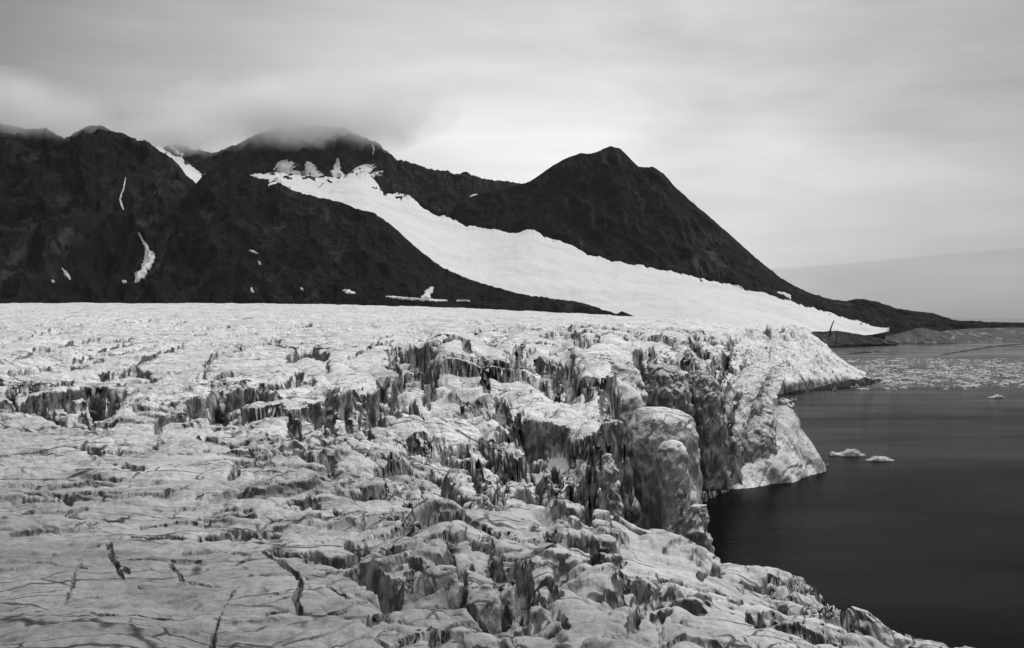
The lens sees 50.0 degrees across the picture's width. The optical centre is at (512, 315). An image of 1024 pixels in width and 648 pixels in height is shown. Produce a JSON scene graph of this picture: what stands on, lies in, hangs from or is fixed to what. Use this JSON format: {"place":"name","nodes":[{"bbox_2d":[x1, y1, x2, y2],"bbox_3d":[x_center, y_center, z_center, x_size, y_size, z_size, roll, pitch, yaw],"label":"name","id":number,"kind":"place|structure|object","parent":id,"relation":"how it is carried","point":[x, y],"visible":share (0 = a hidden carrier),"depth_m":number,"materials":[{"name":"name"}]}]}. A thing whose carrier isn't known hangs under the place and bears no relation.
{"place":"outdoors","nodes":[
{"label":"outdoors","id":0,"kind":"place"},
{"bbox_2d":[0,123,264,303],"bbox_3d":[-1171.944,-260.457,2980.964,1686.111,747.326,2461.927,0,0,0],"label":"mountain","id":1,"kind":"structure","parent":0,"point":[60,207],"depth_m":2294.39,"materials":[{"name":"black stone"}]},
{"bbox_2d":[62,268,70,279],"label":"snow patch","id":2,"kind":"object","parent":1,"relation":"on","point":[66,274],"visible":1,"depth_m":2064.23,"materials":[{"name":"white snow"}]},
{"bbox_2d":[119,177,125,209],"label":"snow patch","id":3,"kind":"object","parent":1,"relation":"on","point":[121,194],"visible":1,"depth_m":2402.55,"materials":[{"name":"white snow"}]},
{"bbox_2d":[134,233,154,282],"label":"snow patch","id":4,"kind":"object","parent":1,"relation":"on","point":[145,265],"visible":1,"depth_m":2091.79,"materials":[{"name":"white snow"}]},
{"bbox_2d":[163,125,519,216],"bbox_3d":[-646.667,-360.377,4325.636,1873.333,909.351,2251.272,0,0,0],"label":"mountain","id":5,"kind":"structure","parent":0,"point":[437,192],"depth_m":4416.13,"materials":[{"name":"black stone"}]},
{"bbox_2d":[169,145,183,156],"bbox_3d":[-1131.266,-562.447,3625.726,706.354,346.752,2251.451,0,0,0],"label":"snow patch","id":6,"kind":"object","parent":5,"relation":"on","point":[171,147],"visible":0.97,"depth_m":4639.52,"materials":[{"name":"white snow"}]},
{"bbox_2d":[269,159,306,185],"bbox_3d":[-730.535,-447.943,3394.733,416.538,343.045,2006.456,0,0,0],"label":"snow patch","id":7,"kind":"object","parent":5,"relation":"on","point":[286,164],"visible":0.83,"depth_m":4213.40,"materials":[{"name":"white snow"}]},
{"bbox_2d":[303,161,323,177],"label":"snow patch","id":8,"kind":"object","parent":5,"relation":"on","point":[309,167],"visible":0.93,"depth_m":4203.91,"materials":[{"name":"white snow"}]},
{"bbox_2d":[330,158,345,176],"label":"snow patch","id":9,"kind":"object","parent":5,"relation":"on","point":[336,171],"visible":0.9,"depth_m":4168.56,"materials":[{"name":"white snow"}]},
{"bbox_2d":[349,164,382,177],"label":"snow patch","id":10,"kind":"object","parent":5,"relation":"on","point":[366,168],"visible":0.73,"depth_m":4176.08,"materials":[{"name":"white snow"}]},
{"bbox_2d":[179,167,631,315],"bbox_3d":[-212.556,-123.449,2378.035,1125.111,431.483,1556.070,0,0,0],"label":"mountain","id":11,"kind":"structure","parent":0,"point":[321,250],"depth_m":2094.01,"materials":[{"name":"black stone"}]},
{"bbox_2d":[342,289,354,293],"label":"snow patch","id":12,"kind":"object","parent":11,"relation":"on","point":[348,291],"visible":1,"depth_m":1922.03,"materials":[{"name":"white snow"}]},
{"bbox_2d":[386,296,446,301],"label":"snow patch","id":13,"kind":"object","parent":11,"relation":"on","point":[411,298],"visible":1,"depth_m":1916.63,"materials":[{"name":"white snow"}]},
{"bbox_2d":[421,287,433,298],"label":"snow patch","id":14,"kind":"object","parent":11,"relation":"on","point":[428,292],"visible":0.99,"depth_m":1962.52,"materials":[{"name":"white snow"}]},
{"bbox_2d":[0,302,971,647],"bbox_3d":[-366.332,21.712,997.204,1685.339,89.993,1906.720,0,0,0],"label":"glacier","id":15,"kind":"object","parent":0,"point":[280,476],"visible":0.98,"depth_m":125.54,"materials":[{"name":"white ice"}]},
{"bbox_2d":[570,353,647,428],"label":"serac","id":16,"kind":"object","parent":15,"relation":"on","point":[631,385],"visible":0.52,"depth_m":281.38,"materials":[{"name":"white ice"}]},
{"bbox_2d":[603,453,623,518],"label":"serac","id":17,"kind":"object","parent":15,"relation":"on","point":[612,476],"visible":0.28,"depth_m":201.86,"materials":[{"name":"grey ice"}]},
{"bbox_2d":[627,407,702,529],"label":"serac","id":18,"kind":"object","parent":15,"relation":"on","point":[650,430],"visible":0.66,"depth_m":230.44,"materials":[{"name":"grey ice"}]},
{"bbox_2d":[642,363,693,415],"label":"serac","id":19,"kind":"object","parent":15,"relation":"on","point":[667,385],"visible":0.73,"depth_m":314.94,"materials":[{"name":"grey ice"}]},
{"bbox_2d":[657,440,690,537],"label":"serac","id":20,"kind":"object","parent":15,"relation":"on","point":[672,464],"visible":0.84,"depth_m":216.66,"materials":[{"name":"grey ice"}]},
{"bbox_2d":[666,480,686,537],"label":"serac","id":21,"kind":"object","parent":15,"relation":"on","point":[678,520],"visible":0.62,"depth_m":155.69,"materials":[{"name":"grey ice"}]},
{"bbox_2d":[684,504,714,553],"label":"serac","id":22,"kind":"object","parent":15,"relation":"on","point":[696,522],"visible":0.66,"depth_m":149.04,"materials":[{"name":"grey ice"}]},
{"bbox_2d":[688,370,728,490],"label":"serac","id":23,"kind":"object","parent":15,"relation":"on","point":[707,402],"visible":0.8,"depth_m":339.41,"materials":[{"name":"grey ice"}]},
{"bbox_2d":[732,357,772,445],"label":"serac","id":24,"kind":"object","parent":15,"relation":"on","point":[750,379],"visible":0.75,"depth_m":410.37,"materials":[{"name":"white ice"}]},
{"bbox_2d":[743,408,777,463],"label":"serac","id":25,"kind":"object","parent":15,"relation":"on","point":[759,439],"visible":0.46,"depth_m":398.22,"materials":[{"name":"grey ice"}]},
{"bbox_2d":[755,364,786,410],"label":"serac","id":26,"kind":"object","parent":15,"relation":"on","point":[768,392],"visible":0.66,"depth_m":423.39,"materials":[{"name":"white ice"}]},
{"bbox_2d":[790,377,881,392],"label":"glacier ice front","id":27,"kind":"structure","parent":15,"relation":"on","point":[854,382],"depth_m":919.14,"materials":[{"name":"grey ice"}]},
{"bbox_2d":[0,0,1023,317],"label":"sky","id":28,"kind":"structure","parent":0,"point":[872,150],"materials":[{"name":"grey"}]},
{"bbox_2d":[156,145,888,337],"bbox_3d":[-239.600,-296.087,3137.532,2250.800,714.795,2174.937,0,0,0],"label":"snow slope","id":29,"kind":"structure","parent":0,"point":[531,262],"depth_m":2787.64,"materials":[{"name":"white snow"}]},
{"bbox_2d":[445,146,1023,336],"bbox_3d":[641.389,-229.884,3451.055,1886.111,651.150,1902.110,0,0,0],"label":"mountain","id":30,"kind":"structure","parent":0,"point":[611,203],"depth_m":3339.32,"materials":[{"name":"black stone"}]},
{"bbox_2d":[777,291,790,298],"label":"snow patch","id":31,"kind":"object","parent":30,"relation":"on","point":[787,295],"visible":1,"depth_m":3114.12,"materials":[{"name":"white snow"}]},
{"bbox_2d":[811,331,898,345],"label":"moraine","id":32,"kind":"structure","parent":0,"point":[840,338],"depth_m":2214.28,"materials":[{"name":"grey gravel"}]},
{"bbox_2d":[702,318,1023,647],"bbox_3d":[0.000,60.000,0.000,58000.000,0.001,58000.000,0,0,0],"label":"water","id":33,"kind":"structure","parent":0,"point":[921,536],"depth_m":344.79,"materials":[{"name":"black liquid"}]},
{"bbox_2d":[732,404,826,488],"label":"ice slab","id":34,"kind":"structure","parent":33,"relation":"in","point":[797,457],"depth_m":405.40,"materials":[{"name":"white ice"}]},
{"bbox_2d":[777,398,793,409],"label":"ice boulder","id":35,"kind":"object","parent":34,"relation":"on","point":[786,402],"visible":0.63,"depth_m":429.88,"materials":[{"name":"white ice"}]},
{"bbox_2d":[828,449,864,455],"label":"ice floe","id":36,"kind":"object","parent":33,"relation":"on","point":[850,452],"visible":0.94,"depth_m":468.73,"materials":[{"name":"white ice"}]},
{"bbox_2d":[844,351,880,354],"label":"gravel bar","id":37,"kind":"object","parent":33,"relation":"on","point":[864,352],"visible":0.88,"depth_m":1755.19,"materials":[{"name":"grey gravel"}]},
{"bbox_2d":[865,456,893,460],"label":"ice floe","id":38,"kind":"object","parent":33,"relation":"on","point":[878,458],"visible":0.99,"depth_m":452.75,"materials":[{"name":"white ice"}]},
{"bbox_2d":[849,358,1023,389],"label":"brash ice","id":39,"kind":"structure","parent":33,"relation":"on","point":[978,380],"depth_m":1129.23,"materials":[{"name":"white ice"}]},
{"bbox_2d":[930,343,1023,356],"bbox_3d":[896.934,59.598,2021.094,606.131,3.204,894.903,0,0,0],"label":"gravel bar","id":40,"kind":"object","parent":33,"relation":"in","point":[980,348],"visible":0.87,"depth_m":1966.29,"materials":[{"name":"grey gravel"}]},
{"bbox_2d":[988,394,1004,397],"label":"ice floe","id":41,"kind":"object","parent":33,"relation":"on","point":[997,396],"visible":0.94,"depth_m":800.78,"materials":[{"name":"white ice"}]},
{"bbox_2d":[881,328,957,342],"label":"gravel mound","id":42,"kind":"object","parent":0,"point":[920,335],"visible":0.81,"depth_m":2442.46,"materials":[{"name":"grey gravel"}]},
{"bbox_2d":[943,327,1023,341],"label":"beach","id":43,"kind":"structure","parent":0,"point":[1014,334],"depth_m":2595.36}
]}

